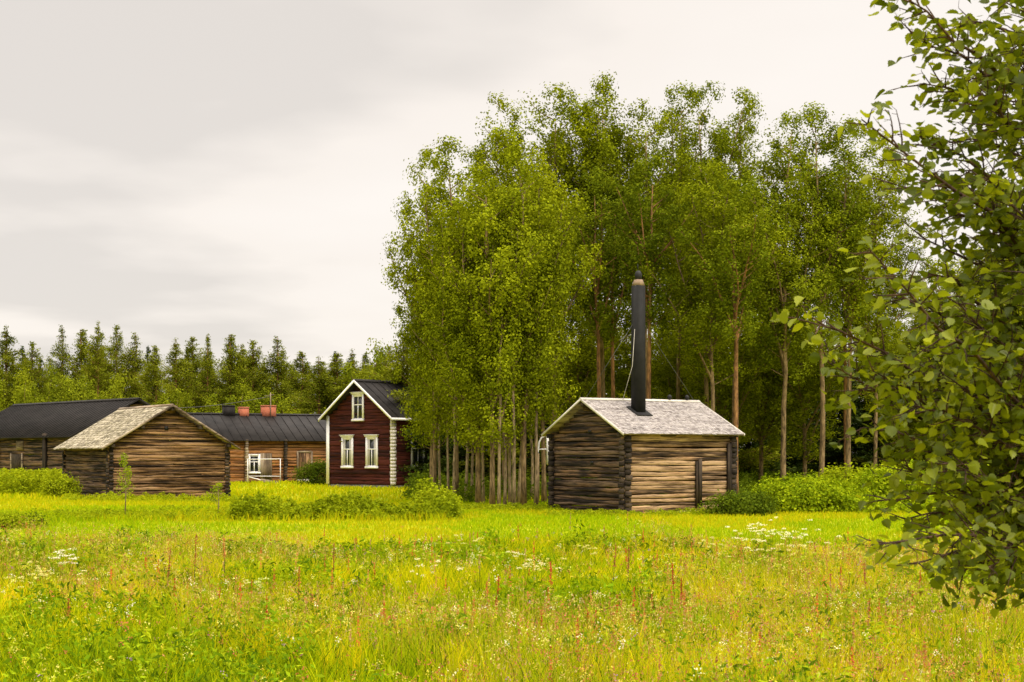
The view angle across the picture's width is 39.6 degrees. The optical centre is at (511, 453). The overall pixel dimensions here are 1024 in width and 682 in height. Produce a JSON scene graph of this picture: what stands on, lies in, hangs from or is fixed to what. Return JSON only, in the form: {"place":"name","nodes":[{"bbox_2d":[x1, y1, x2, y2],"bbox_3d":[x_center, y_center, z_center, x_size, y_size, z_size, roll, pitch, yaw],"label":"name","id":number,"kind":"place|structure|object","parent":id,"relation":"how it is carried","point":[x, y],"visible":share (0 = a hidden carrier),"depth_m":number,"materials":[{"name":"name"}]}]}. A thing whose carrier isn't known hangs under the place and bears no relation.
{"place":"outdoors","nodes":[
{"label":"outdoors","id":0,"kind":"place"},
{"bbox_2d":[0,472,990,554],"bbox_3d":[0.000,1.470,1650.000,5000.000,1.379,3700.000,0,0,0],"label":"ground","id":1,"kind":"structure","parent":0,"point":[939,526],"depth_m":40.26,"materials":[{"name":"green plant"}]},
{"bbox_2d":[0,326,40,407],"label":"pine tree","id":2,"kind":"object","parent":1,"relation":"on","point":[5,352],"visible":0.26,"depth_m":129.17,"materials":[{"name":"green plant"}]},
{"bbox_2d":[0,367,50,454],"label":"young tree","id":3,"kind":"object","parent":1,"relation":"on","point":[22,393],"visible":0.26,"depth_m":106.98,"materials":[{"name":"green plant"}]},
{"bbox_2d":[0,507,59,529],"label":"bush","id":4,"kind":"object","parent":1,"relation":"on","point":[6,519],"visible":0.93,"depth_m":38.85,"materials":[{"name":"green plant"}]},
{"bbox_2d":[0,341,63,454],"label":"pine tree","id":5,"kind":"object","parent":1,"relation":"on","point":[30,363],"visible":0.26,"depth_m":125.56,"materials":[{"name":"green plant"}]},
{"bbox_2d":[0,467,65,493],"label":"bush","id":6,"kind":"object","parent":1,"relation":"on","point":[19,480],"visible":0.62,"depth_m":66.83,"materials":[{"name":"green plant"}]},
{"bbox_2d":[28,362,62,402],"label":"young tree","id":7,"kind":"object","parent":1,"relation":"on","point":[51,392],"visible":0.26,"depth_m":113.81,"materials":[{"name":"green plant"}]},
{"bbox_2d":[43,324,75,401],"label":"pine tree","id":8,"kind":"object","parent":1,"relation":"on","point":[61,350],"visible":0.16,"depth_m":137.62,"materials":[{"name":"green plant"}]},
{"bbox_2d":[38,470,84,496],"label":"bush","id":9,"kind":"object","parent":1,"relation":"on","point":[63,485],"visible":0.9,"depth_m":62.31,"materials":[{"name":"green plant"}]},
{"bbox_2d":[59,375,88,400],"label":"young tree","id":10,"kind":"object","parent":1,"relation":"on","point":[76,392],"visible":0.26,"depth_m":111.04,"materials":[{"name":"green plant"}]},
{"bbox_2d":[39,329,113,401],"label":"pine tree","id":11,"kind":"object","parent":1,"relation":"on","point":[80,356],"visible":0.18,"depth_m":136.72,"materials":[{"name":"green plant"}]},
{"bbox_2d":[0,397,187,486],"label":"long barn","id":12,"kind":"structure","parent":1,"relation":"on","point":[25,428],"depth_m":84.85,"materials":[{"name":"brown wood"}]},
{"bbox_2d":[73,321,123,399],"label":"pine tree","id":13,"kind":"object","parent":1,"relation":"on","point":[96,360],"visible":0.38,"depth_m":132.01,"materials":[{"name":"green plant"}]},
{"bbox_2d":[85,372,126,399],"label":"young tree","id":14,"kind":"object","parent":1,"relation":"on","point":[115,390],"visible":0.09,"depth_m":106.65,"materials":[{"name":"green plant"}]},
{"bbox_2d":[86,324,142,398],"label":"pine tree","id":15,"kind":"object","parent":1,"relation":"on","point":[117,348],"visible":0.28,"depth_m":138.38,"materials":[{"name":"green plant"}]},
{"bbox_2d":[27,504,229,520],"bbox_3d":[-11.986,1.880,44.711,7.248,0.440,4.217,0,0,0],"label":"weed foliage","id":16,"kind":"object","parent":1,"relation":"on","point":[114,512],"visible":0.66,"depth_m":43.99,"materials":[{"name":"green plant"}]},
{"bbox_2d":[119,332,153,397],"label":"pine tree","id":17,"kind":"object","parent":1,"relation":"on","point":[134,360],"visible":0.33,"depth_m":137.69,"materials":[{"name":"green plant"}]},
{"bbox_2d":[53,404,240,497],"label":"log barn","id":18,"kind":"structure","parent":1,"relation":"on","point":[93,451],"depth_m":63.54,"materials":[{"name":"wood"}]},
{"bbox_2d":[59,491,235,501],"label":"weed foliage","id":19,"kind":"object","parent":1,"relation":"on","point":[122,496],"visible":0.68,"depth_m":59.44,"materials":[{"name":"green plant"}]},
{"bbox_2d":[130,345,187,404],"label":"pine tree","id":20,"kind":"object","parent":1,"relation":"on","point":[152,373],"visible":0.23,"depth_m":128.47,"materials":[{"name":"green plant"}]},
{"bbox_2d":[154,388,197,411],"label":"young tree","id":21,"kind":"object","parent":1,"relation":"on","point":[187,402],"visible":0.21,"depth_m":107.31,"materials":[{"name":"green plant"}]},
{"bbox_2d":[151,338,201,412],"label":"pine tree","id":22,"kind":"object","parent":1,"relation":"on","point":[182,369],"visible":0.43,"depth_m":122.52,"materials":[{"name":"green plant"}]},
{"bbox_2d":[150,336,226,412],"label":"pine tree","id":23,"kind":"object","parent":1,"relation":"on","point":[193,360],"visible":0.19,"depth_m":131.36,"materials":[{"name":"green plant"}]},
{"bbox_2d":[188,334,227,412],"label":"pine tree","id":24,"kind":"object","parent":1,"relation":"on","point":[202,380],"visible":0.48,"depth_m":122.27,"materials":[{"name":"green plant"}]},
{"bbox_2d":[188,334,264,412],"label":"pine tree","id":25,"kind":"object","parent":1,"relation":"on","point":[229,373],"visible":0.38,"depth_m":123.78,"materials":[{"name":"green plant"}]},
{"bbox_2d":[222,378,256,463],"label":"young tree","id":26,"kind":"object","parent":1,"relation":"on","point":[244,403],"visible":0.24,"depth_m":112.04,"materials":[{"name":"green plant"}]},
{"bbox_2d":[217,339,290,412],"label":"pine tree","id":27,"kind":"object","parent":1,"relation":"on","point":[252,360],"visible":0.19,"depth_m":127.82,"materials":[{"name":"green plant"}]},
{"bbox_2d":[184,393,325,481],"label":"log outbuilding","id":28,"kind":"structure","parent":1,"relation":"on","point":[269,436],"depth_m":97.81,"materials":[{"name":"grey wood"}]},
{"bbox_2d":[254,336,301,413],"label":"pine tree","id":29,"kind":"object","parent":1,"relation":"on","point":[276,364],"visible":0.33,"depth_m":128.21,"materials":[{"name":"green plant"}]},
{"bbox_2d":[272,351,322,413],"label":"pine tree","id":30,"kind":"object","parent":1,"relation":"on","point":[302,373],"visible":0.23,"depth_m":138.07,"materials":[{"name":"green plant"}]},
{"bbox_2d":[288,457,325,484],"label":"bush","id":31,"kind":"object","parent":1,"relation":"on","point":[312,471],"visible":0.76,"depth_m":89.59,"materials":[{"name":"green plant"}]},
{"bbox_2d":[284,356,344,413],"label":"pine tree","id":32,"kind":"object","parent":1,"relation":"on","point":[323,380],"visible":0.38,"depth_m":121.61,"materials":[{"name":"green plant"}]},
{"bbox_2d":[294,352,365,413],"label":"pine tree","id":33,"kind":"object","parent":1,"relation":"on","point":[336,368],"visible":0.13,"depth_m":124.14,"materials":[{"name":"green plant"}]},
{"bbox_2d":[223,490,464,520],"bbox_3d":[-5.456,1.635,45.252,8.002,0.858,5.247,0,0,0],"label":"weed foliage","id":34,"kind":"object","parent":1,"relation":"on","point":[261,504],"visible":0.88,"depth_m":43.61,"materials":[{"name":"green plant"}]},
{"bbox_2d":[338,338,391,390],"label":"young tree","id":35,"kind":"object","parent":1,"relation":"on","point":[348,370],"visible":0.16,"depth_m":109.58,"materials":[{"name":"green plant"}]},
{"bbox_2d":[0,479,744,501],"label":"yard grass","id":36,"kind":"structure","parent":1,"relation":"on","point":[270,488],"depth_m":72.66,"materials":[{"name":"green plant"}]},
{"bbox_2d":[318,379,475,488],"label":"farmhouse","id":37,"kind":"object","parent":1,"relation":"on","point":[354,409],"visible":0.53,"depth_m":84.28,"materials":[{"name":"wood"}]},
{"bbox_2d":[340,435,353,467],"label":"window","id":38,"kind":"structure","parent":37,"relation":"in","point":[347,445],"depth_m":85.14,"materials":[{"name":"white paint"}]},
{"bbox_2d":[350,392,364,420],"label":"window","id":39,"kind":"structure","parent":37,"relation":"in","point":[357,397],"depth_m":84.48,"materials":[{"name":"white paint"}]},
{"bbox_2d":[364,434,378,467],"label":"window","id":40,"kind":"structure","parent":37,"relation":"in","point":[371,440],"depth_m":83.70,"materials":[{"name":"white paint"}]},
{"bbox_2d":[341,333,458,476],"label":"pine tree","id":41,"kind":"object","parent":1,"relation":"on","point":[397,364],"visible":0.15,"depth_m":86.24,"materials":[{"name":"green plant"}]},
{"bbox_2d":[388,240,449,479],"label":"aspen tree","id":42,"kind":"object","parent":1,"relation":"on","point":[397,373],"visible":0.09,"depth_m":71.85,"materials":[{"name":"green plant"}]},
{"bbox_2d":[380,144,496,488],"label":"aspen tree","id":43,"kind":"object","parent":1,"relation":"on","point":[407,279],"visible":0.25,"depth_m":63.51,"materials":[{"name":"green plant"}]},
{"bbox_2d":[410,483,468,516],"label":"bush","id":44,"kind":"object","parent":1,"relation":"on","point":[443,493],"visible":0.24,"depth_m":45.36,"materials":[{"name":"green plant"}]},
{"bbox_2d":[397,371,489,484],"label":"spruce tree","id":45,"kind":"object","parent":1,"relation":"on","point":[426,465],"visible":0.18,"depth_m":82.95,"materials":[{"name":"green plant"}]},
{"bbox_2d":[425,262,463,492],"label":"slim aspen","id":46,"kind":"object","parent":1,"relation":"on","point":[454,466],"visible":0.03,"depth_m":59.97,"materials":[{"name":"green plant"}]},
{"bbox_2d":[397,133,510,498],"bbox_3d":[-2.455,-5.871,61.832,4.894,16.018,4.793,0,0,-9],"label":"aspen tree","id":47,"kind":"object","parent":1,"relation":"on","point":[442,192],"visible":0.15,"depth_m":61.49,"materials":[{"name":"green plant"}]},
{"bbox_2d":[415,179,539,504],"bbox_3d":[-1.426,-4.316,55.810,4.678,12.851,5.410,0,0,-36],"label":"aspen tree","id":48,"kind":"object","parent":1,"relation":"on","point":[455,338],"visible":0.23,"depth_m":55.49,"materials":[{"name":"green plant"}]},
{"bbox_2d":[428,396,559,478],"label":"pine tree","id":49,"kind":"object","parent":1,"relation":"on","point":[486,463],"visible":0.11,"depth_m":82.71,"materials":[{"name":"green plant"}]},
{"bbox_2d":[433,162,559,504],"bbox_3d":[-0.529,-4.433,54.070,4.540,13.089,5.482,0,0,-18],"label":"aspen tree","id":50,"kind":"object","parent":1,"relation":"on","point":[467,282],"visible":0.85,"depth_m":53.46,"materials":[{"name":"green plant"}]},
{"bbox_2d":[477,221,521,505],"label":"slim aspen","id":51,"kind":"object","parent":1,"relation":"on","point":[499,330],"visible":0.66,"depth_m":53.17,"materials":[{"name":"green plant"}]},
{"bbox_2d":[483,298,534,504],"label":"slim aspen","id":52,"kind":"object","parent":1,"relation":"on","point":[505,482],"visible":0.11,"depth_m":54.51,"materials":[{"name":"green plant"}]},
{"bbox_2d":[0,519,1023,681],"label":"meadow herb leaves","id":53,"kind":"object","parent":1,"relation":"on","point":[193,632],"visible":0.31,"depth_m":14.55,"materials":[{"name":"green leaves"}]},
{"bbox_2d":[0,512,1023,681],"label":"seed stalks","id":54,"kind":"object","parent":1,"relation":"on","point":[603,618],"visible":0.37,"depth_m":13.45,"materials":[{"name":"plant"}]},
{"bbox_2d":[0,508,1023,681],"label":"seed heads","id":55,"kind":"object","parent":1,"relation":"on","point":[742,642],"visible":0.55,"depth_m":13.66,"materials":[{"name":"plant"}]},
{"bbox_2d":[0,518,1023,681],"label":"wildflowers","id":56,"kind":"object","parent":1,"relation":"on","point":[499,602],"visible":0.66,"depth_m":13.73,"materials":[{"name":"white plant"}]},
{"bbox_2d":[489,208,539,505],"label":"slim aspen","id":57,"kind":"object","parent":1,"relation":"on","point":[513,416],"visible":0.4,"depth_m":53.83,"materials":[{"name":"green plant"}]},
{"bbox_2d":[458,91,573,494],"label":"aspen tree","id":58,"kind":"object","parent":1,"relation":"on","point":[478,156],"visible":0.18,"depth_m":67.75,"materials":[{"name":"green plant"}]},
{"bbox_2d":[26,511,1010,681],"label":"rusty spikes","id":59,"kind":"object","parent":1,"relation":"on","point":[684,610],"visible":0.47,"depth_m":14.89,"materials":[{"name":"brown plant"}]},
{"bbox_2d":[462,136,590,504],"bbox_3d":[0.516,-5.003,54.862,4.360,14.239,4.270,0,0,-44],"label":"aspen tree","id":60,"kind":"object","parent":1,"relation":"on","point":[548,216],"visible":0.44,"depth_m":54.29,"materials":[{"name":"green plant"}]},
{"bbox_2d":[514,206,564,503],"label":"slim aspen","id":61,"kind":"object","parent":1,"relation":"on","point":[536,444],"visible":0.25,"depth_m":54.90,"materials":[{"name":"green plant"}]},
{"bbox_2d":[492,150,606,502],"bbox_3d":[1.128,-5.084,58.057,4.210,14.388,4.869,0,0,44],"label":"aspen tree","id":62,"kind":"object","parent":1,"relation":"on","point":[558,331],"visible":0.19,"depth_m":57.96,"materials":[{"name":"green plant"}]},
{"bbox_2d":[485,81,623,422],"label":"aspen tree","id":63,"kind":"object","parent":1,"relation":"on","point":[562,161],"visible":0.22,"depth_m":66.13,"materials":[{"name":"green plant"}]},
{"bbox_2d":[544,163,632,397],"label":"orange barked tree","id":64,"kind":"object","parent":1,"relation":"on","point":[603,281],"visible":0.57,"depth_m":63.36,"materials":[{"name":"green plant"}]},
{"bbox_2d":[548,301,630,466],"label":"aspen tree","id":65,"kind":"object","parent":1,"relation":"on","point":[579,372],"visible":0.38,"depth_m":72.39,"materials":[{"name":"green plant"}]},
{"bbox_2d":[460,501,735,516],"bbox_3d":[2.107,1.933,49.213,12.207,0.348,5.452,0,0,44],"label":"weed foliage","id":66,"kind":"object","parent":1,"relation":"on","point":[489,506],"visible":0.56,"depth_m":47.20,"materials":[{"name":"green plant"}]},
{"bbox_2d":[537,70,682,397],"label":"aspen tree","id":67,"kind":"object","parent":1,"relation":"on","point":[604,89],"visible":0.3,"depth_m":66.05,"materials":[{"name":"green plant"}]},
{"bbox_2d":[571,174,655,397],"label":"orange barked tree","id":68,"kind":"object","parent":1,"relation":"on","point":[613,328],"visible":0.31,"depth_m":64.77,"materials":[{"name":"green plant"}]},
{"bbox_2d":[589,313,668,398],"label":"aspen tree","id":69,"kind":"object","parent":1,"relation":"on","point":[624,358],"visible":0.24,"depth_m":74.24,"materials":[{"name":"green plant"}]},
{"bbox_2d":[541,264,744,512],"bbox_3d":[4.699,-2.215,51.723,5.270,9.031,5.418,0,0,-30],"label":"log cabin","id":70,"kind":"object","parent":1,"relation":"on","point":[626,448],"visible":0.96,"depth_m":50.30,"materials":[{"name":"silver wood shingle"},{"name":"brown timber logs"},{"name":"black metal"}]},
{"bbox_2d":[584,97,706,392],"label":"aspen tree","id":71,"kind":"object","parent":1,"relation":"on","point":[684,159],"visible":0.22,"depth_m":65.57,"materials":[{"name":"green plant"}]},
{"bbox_2d":[606,150,702,398],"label":"orange barked tree","id":72,"kind":"object","parent":1,"relation":"on","point":[649,245],"visible":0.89,"depth_m":59.72,"materials":[{"name":"green plant"}]},
{"bbox_2d":[393,468,916,502],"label":"undergrowth","id":73,"kind":"object","parent":1,"relation":"on","point":[744,479],"visible":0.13,"depth_m":65.06,"materials":[{"name":"green plant"}]},
{"bbox_2d":[621,288,703,401],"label":"aspen tree","id":74,"kind":"object","parent":1,"relation":"on","point":[669,378],"visible":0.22,"depth_m":76.71,"materials":[{"name":"green plant"}]},
{"bbox_2d":[633,80,711,399],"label":"aspen tree","id":75,"kind":"object","parent":1,"relation":"on","point":[683,142],"visible":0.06,"depth_m":72.87,"materials":[{"name":"green plant"}]},
{"bbox_2d":[628,157,792,411],"bbox_3d":[8.010,-5.187,59.421,6.122,14.736,5.921,0,0,-26],"label":"aspen tree","id":76,"kind":"object","parent":1,"relation":"on","point":[686,292],"visible":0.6,"depth_m":59.29,"materials":[{"name":"green plant"}]},
{"bbox_2d":[648,80,776,406],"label":"aspen tree","id":77,"kind":"object","parent":1,"relation":"on","point":[702,117],"visible":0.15,"depth_m":70.28,"materials":[{"name":"green plant"}]},
{"bbox_2d":[668,176,777,493],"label":"orange barked tree","id":78,"kind":"object","parent":1,"relation":"on","point":[723,306],"visible":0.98,"depth_m":57.23,"materials":[{"name":"green plant"}]},
{"bbox_2d":[676,328,772,459],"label":"aspen tree","id":79,"kind":"object","parent":1,"relation":"on","point":[723,399],"visible":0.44,"depth_m":72.10,"materials":[{"name":"green plant"}]},
{"bbox_2d":[660,343,796,474],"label":"pine tree","id":80,"kind":"object","parent":1,"relation":"on","point":[747,454],"visible":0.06,"depth_m":82.12,"materials":[{"name":"green plant"}]},
{"bbox_2d":[688,111,786,425],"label":"aspen tree","id":81,"kind":"object","parent":1,"relation":"on","point":[736,116],"visible":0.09,"depth_m":69.82,"materials":[{"name":"green plant"}]},
{"bbox_2d":[697,485,784,515],"bbox_3d":[7.509,1.546,46.453,2.884,1.038,2.167,0,0,0],"label":"bush","id":82,"kind":"object","parent":1,"relation":"on","point":[760,503],"visible":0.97,"depth_m":46.11,"materials":[{"name":"green plant"}]},
{"bbox_2d":[722,314,796,480],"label":"spruce tree","id":83,"kind":"object","parent":1,"relation":"on","point":[752,445],"visible":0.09,"depth_m":84.81,"materials":[{"name":"green plant"}]},
{"bbox_2d":[723,288,809,483],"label":"aspen tree","id":84,"kind":"object","parent":1,"relation":"on","point":[763,421],"visible":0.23,"depth_m":74.15,"materials":[{"name":"green plant"}]},
{"bbox_2d":[691,108,854,479],"bbox_3d":[11.439,-6.362,62.241,6.531,17.103,7.246,0,0,-19],"label":"aspen tree","id":85,"kind":"object","parent":1,"relation":"on","point":[770,305],"visible":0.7,"depth_m":61.40,"materials":[{"name":"green plant"}]},
{"bbox_2d":[725,517,841,571],"bbox_3d":[4.121,1.564,21.923,1.393,1.202,1.622,0,0,-44],"label":"flower clump","id":86,"kind":"object","parent":1,"relation":"on","point":[773,533],"visible":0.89,"depth_m":21.96,"materials":[{"name":"white plant"}]},
{"bbox_2d":[765,359,835,474],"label":"spruce tree","id":87,"kind":"object","parent":1,"relation":"on","point":[797,461],"visible":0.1,"depth_m":89.69,"materials":[{"name":"green plant"}]},
{"bbox_2d":[758,289,854,476],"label":"aspen tree","id":88,"kind":"object","parent":1,"relation":"on","point":[808,390],"visible":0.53,"depth_m":72.13,"materials":[{"name":"green plant"}]},
{"bbox_2d":[745,470,878,512],"bbox_3d":[10.196,1.319,48.230,5.112,1.506,2.995,0,0,0],"label":"bush","id":89,"kind":"object","parent":1,"relation":"on","point":[799,493],"visible":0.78,"depth_m":47.90,"materials":[{"name":"green plant"}]},
{"bbox_2d":[753,101,881,477],"bbox_3d":[13.466,-6.668,63.030,5.770,17.666,4.348,0,0,2],"label":"aspen tree","id":90,"kind":"object","parent":1,"relation":"on","point":[855,213],"visible":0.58,"depth_m":62.46,"materials":[{"name":"green plant"}]},
{"bbox_2d":[790,345,886,475],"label":"spruce tree","id":91,"kind":"object","parent":1,"relation":"on","point":[830,449],"visible":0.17,"depth_m":87.56,"materials":[{"name":"green plant"}]},
{"bbox_2d":[806,462,881,495],"bbox_3d":[12.470,1.208,52.797,3.341,1.824,2.675,0,0,24],"label":"bush","id":92,"kind":"object","parent":1,"relation":"on","point":[839,472],"visible":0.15,"depth_m":52.80,"materials":[{"name":"green plant"}]},
{"bbox_2d":[823,171,888,476],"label":"orange barked tree","id":93,"kind":"object","parent":1,"relation":"on","point":[845,361],"visible":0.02,"depth_m":69.94,"materials":[{"name":"green plant"}]},
{"bbox_2d":[791,117,921,473],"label":"aspen tree","id":94,"kind":"object","parent":1,"relation":"on","point":[877,230],"visible":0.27,"depth_m":65.32,"materials":[{"name":"green plant"}]},
{"bbox_2d":[774,491,957,512],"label":"undergrowth","id":95,"kind":"object","parent":1,"relation":"on","point":[880,504],"visible":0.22,"depth_m":47.43,"materials":[{"name":"green plant"}]},
{"bbox_2d":[825,323,914,471],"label":"spruce tree","id":96,"kind":"object","parent":1,"relation":"on","point":[864,451],"visible":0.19,"depth_m":85.88,"materials":[{"name":"green plant"}]},
{"bbox_2d":[830,204,939,475],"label":"aspen tree","id":97,"kind":"object","parent":1,"relation":"on","point":[897,262],"visible":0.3,"depth_m":68.08,"materials":[{"name":"green plant"}]},
{"bbox_2d":[840,460,946,507],"bbox_3d":[13.840,1.151,52.145,3.952,1.932,2.551,0,0,0],"label":"bush","id":98,"kind":"object","parent":1,"relation":"on","point":[883,487],"visible":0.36,"depth_m":51.67,"materials":[{"name":"green plant"}]},
{"bbox_2d":[853,289,937,472],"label":"aspen tree","id":99,"kind":"object","parent":1,"relation":"on","point":[908,424],"visible":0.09,"depth_m":77.13,"materials":[{"name":"green plant"}]},
{"bbox_2d":[770,0,1023,619],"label":"alder tree","id":100,"kind":"object","parent":1,"relation":"on","point":[991,503],"visible":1,"depth_m":4.88,"materials":[{"name":"green plant"}]},
{"bbox_2d":[835,350,964,470],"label":"pine tree","id":101,"kind":"object","parent":1,"relation":"on","point":[879,453],"visible":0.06,"depth_m":85.05,"materials":[{"name":"green plant"}]},
{"bbox_2d":[896,258,983,450],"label":"aspen tree","id":102,"kind":"object","parent":1,"relation":"on","point":[924,296],"visible":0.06,"depth_m":75.12,"materials":[{"name":"green plant"}]},
{"bbox_2d":[0,523,1023,681],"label":"meadow grass","id":103,"kind":"structure","parent":0,"point":[330,666],"depth_m":14.17,"materials":[{"name":"green plant"}]},
{"bbox_2d":[0,0,1023,418],"label":"sky","id":104,"kind":"structure","parent":0,"point":[181,170],"materials":[{"name":"white"}]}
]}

